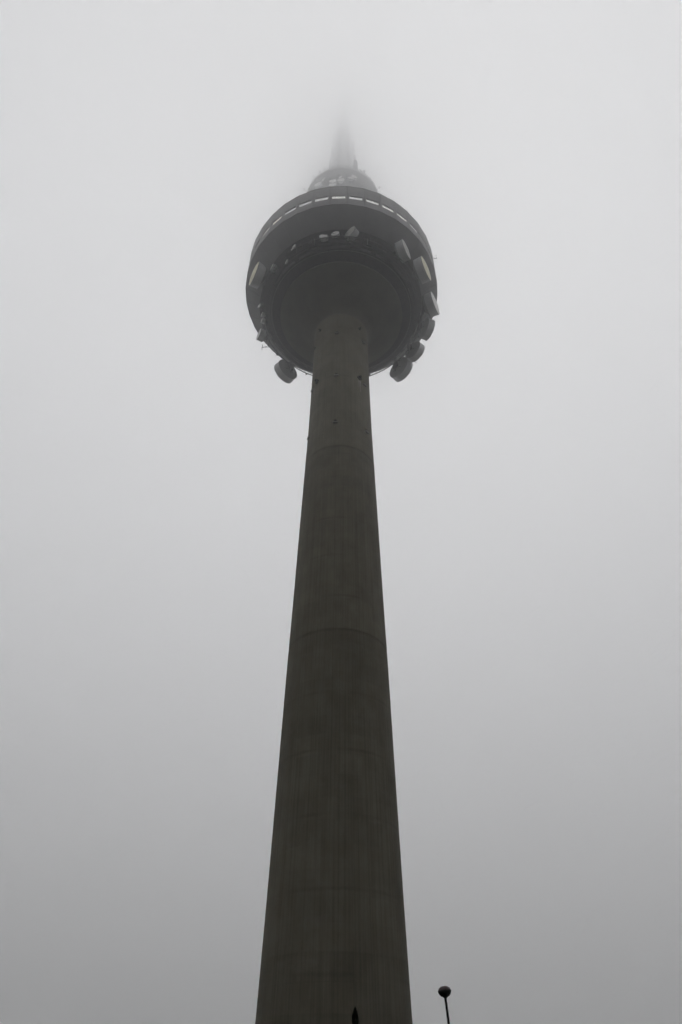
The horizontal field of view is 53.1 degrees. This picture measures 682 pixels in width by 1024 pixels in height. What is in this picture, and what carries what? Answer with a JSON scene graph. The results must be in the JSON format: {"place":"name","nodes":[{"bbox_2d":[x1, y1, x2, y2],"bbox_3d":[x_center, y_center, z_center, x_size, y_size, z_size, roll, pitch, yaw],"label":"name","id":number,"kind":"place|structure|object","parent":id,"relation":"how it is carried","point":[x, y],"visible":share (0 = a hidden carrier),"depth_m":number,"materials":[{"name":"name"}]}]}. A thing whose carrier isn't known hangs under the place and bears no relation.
{"place":"outdoors","nodes":[
{"label":"outdoors","id":0,"kind":"place"},
{"bbox_2d":[0,0,681,1023],"label":"sky","id":1,"kind":"structure","parent":0,"point":[528,463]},
{"bbox_2d":[351,1007,360,1023],"bbox_3d":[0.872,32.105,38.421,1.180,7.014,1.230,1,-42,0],"label":"cypress tree","id":2,"kind":"object","parent":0,"point":[355,1019],"visible":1,"depth_m":40.30,"materials":[{"name":"black plant"}]},
{"label":"ground","id":3,"kind":"structure","parent":0,"visible":0},
{"bbox_2d":[246,83,436,1023],"bbox_3d":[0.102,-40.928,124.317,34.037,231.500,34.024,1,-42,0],"label":"communications tower","id":4,"kind":"structure","parent":3,"relation":"on","point":[344,315],"depth_m":70.11,"materials":[{"name":"concrete"}]},
{"bbox_2d":[249,262,266,289],"bbox_3d":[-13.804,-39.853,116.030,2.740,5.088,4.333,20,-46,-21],"label":"microwave dish","id":5,"kind":"object","parent":4,"relation":"on","point":[257,278],"visible":0.94,"depth_m":114.64,"materials":[{"name":"metal"}]},
{"bbox_2d":[256,328,267,341],"bbox_3d":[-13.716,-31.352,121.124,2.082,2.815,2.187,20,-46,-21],"label":"microwave dish","id":6,"kind":"object","parent":4,"relation":"attached to","point":[262,335],"visible":1,"depth_m":120.06,"materials":[{"name":"grey metal"}]},
{"bbox_2d":[261,309,266,318],"bbox_3d":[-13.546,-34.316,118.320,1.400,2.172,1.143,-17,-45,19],"label":"microwave dish","id":7,"kind":"object","parent":4,"relation":"attached to","point":[263,315],"visible":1,"depth_m":117.64,"materials":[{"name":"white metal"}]},
{"bbox_2d":[261,318,267,324],"bbox_3d":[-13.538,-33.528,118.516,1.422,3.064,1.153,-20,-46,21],"label":"microwave dish","id":8,"kind":"object","parent":4,"relation":"attached to","point":[264,321],"visible":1,"depth_m":117.47,"materials":[{"name":"grey metal"}]},
{"bbox_2d":[270,264,278,273],"bbox_3d":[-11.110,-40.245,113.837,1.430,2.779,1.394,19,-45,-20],"label":"microwave dish","id":9,"kind":"object","parent":4,"relation":"on","point":[274,269],"visible":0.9,"depth_m":113.80,"materials":[{"name":"grey metal"}]},
{"bbox_2d":[274,359,296,382],"bbox_3d":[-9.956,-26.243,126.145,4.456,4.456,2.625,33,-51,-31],"label":"microwave dish","id":10,"kind":"object","parent":4,"relation":"attached to","point":[285,371],"visible":0.98,"depth_m":124.99,"materials":[{"name":"grey metal"}]},
{"bbox_2d":[314,182,322,188],"bbox_3d":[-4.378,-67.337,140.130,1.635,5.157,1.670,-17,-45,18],"label":"microwave dish","id":11,"kind":"object","parent":4,"relation":"attached to","point":[318,185],"visible":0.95,"depth_m":138.22,"materials":[{"name":"white fabric"}]},
{"bbox_2d":[319,234,327,243],"bbox_3d":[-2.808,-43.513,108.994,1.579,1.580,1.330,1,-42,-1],"label":"microwave dish","id":12,"kind":"object","parent":4,"relation":"attached to","point":[322,236],"visible":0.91,"depth_m":108.48,"materials":[{"name":"grey metal"}]},
{"bbox_2d":[329,174,336,183],"bbox_3d":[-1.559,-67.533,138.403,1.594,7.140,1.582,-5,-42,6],"label":"microwave dish","id":13,"kind":"object","parent":4,"relation":"attached to","point":[333,181],"visible":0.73,"depth_m":135.96,"materials":[{"name":"white fabric"}]},
{"bbox_2d":[331,231,339,239],"bbox_3d":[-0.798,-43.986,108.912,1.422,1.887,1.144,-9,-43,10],"label":"microwave dish","id":14,"kind":"object","parent":4,"relation":"on","point":[336,233],"visible":0.95,"depth_m":108.64,"materials":[{"name":"grey metal"}]},
{"bbox_2d":[337,175,344,185],"bbox_3d":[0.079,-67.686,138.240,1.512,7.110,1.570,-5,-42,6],"label":"microwave dish","id":15,"kind":"object","parent":4,"relation":"attached to","point":[340,181],"visible":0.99,"depth_m":135.76,"materials":[{"name":"grey fabric"}]},
{"bbox_2d":[345,226,360,241],"bbox_3d":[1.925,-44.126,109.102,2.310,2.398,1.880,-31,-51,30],"label":"microwave dish","id":16,"kind":"object","parent":4,"relation":"on","point":[353,231],"visible":0.91,"depth_m":108.30,"materials":[{"name":"grey metal"}]},
{"bbox_2d":[390,357,412,381],"bbox_3d":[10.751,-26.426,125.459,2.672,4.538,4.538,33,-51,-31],"label":"microwave dish","id":17,"kind":"object","parent":4,"relation":"attached to","point":[401,369],"visible":0.98,"depth_m":124.26,"materials":[{"name":"grey metal"}]},
{"bbox_2d":[393,239,410,262],"bbox_3d":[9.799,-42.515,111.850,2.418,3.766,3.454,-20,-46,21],"label":"microwave dish","id":18,"kind":"object","parent":4,"relation":"on","point":[402,251],"visible":0.91,"depth_m":110.63,"materials":[{"name":"grey metal"}]},
{"bbox_2d":[405,341,424,361],"bbox_3d":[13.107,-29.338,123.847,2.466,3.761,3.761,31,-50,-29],"label":"microwave dish","id":19,"kind":"object","parent":4,"relation":"attached to","point":[414,352],"visible":0.98,"depth_m":122.83,"materials":[{"name":"grey metal"}]},
{"bbox_2d":[413,256,430,283],"bbox_3d":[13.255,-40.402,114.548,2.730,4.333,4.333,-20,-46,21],"label":"microwave dish","id":20,"kind":"object","parent":4,"relation":"attached to","point":[421,272],"visible":0.97,"depth_m":112.92,"materials":[{"name":"metal"}]},
{"bbox_2d":[418,317,434,340],"bbox_3d":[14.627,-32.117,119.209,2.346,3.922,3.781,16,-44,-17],"label":"microwave dish","id":21,"kind":"object","parent":4,"relation":"attached to","point":[426,326],"visible":0.98,"depth_m":118.03,"materials":[{"name":"grey metal"}]},
{"bbox_2d":[421,291,439,317],"bbox_3d":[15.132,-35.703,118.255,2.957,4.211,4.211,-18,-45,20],"label":"microwave dish","id":22,"kind":"object","parent":4,"relation":"attached to","point":[430,307],"visible":0.98,"depth_m":116.65,"materials":[{"name":"grey metal"}]},
{"bbox_2d":[438,986,450,1023],"bbox_3d":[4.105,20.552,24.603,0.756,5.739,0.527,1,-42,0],"label":"street lamp","id":23,"kind":"object","parent":3,"relation":"on","point":[444,992],"visible":1,"depth_m":26.22,"materials":[{"name":"black metal"}]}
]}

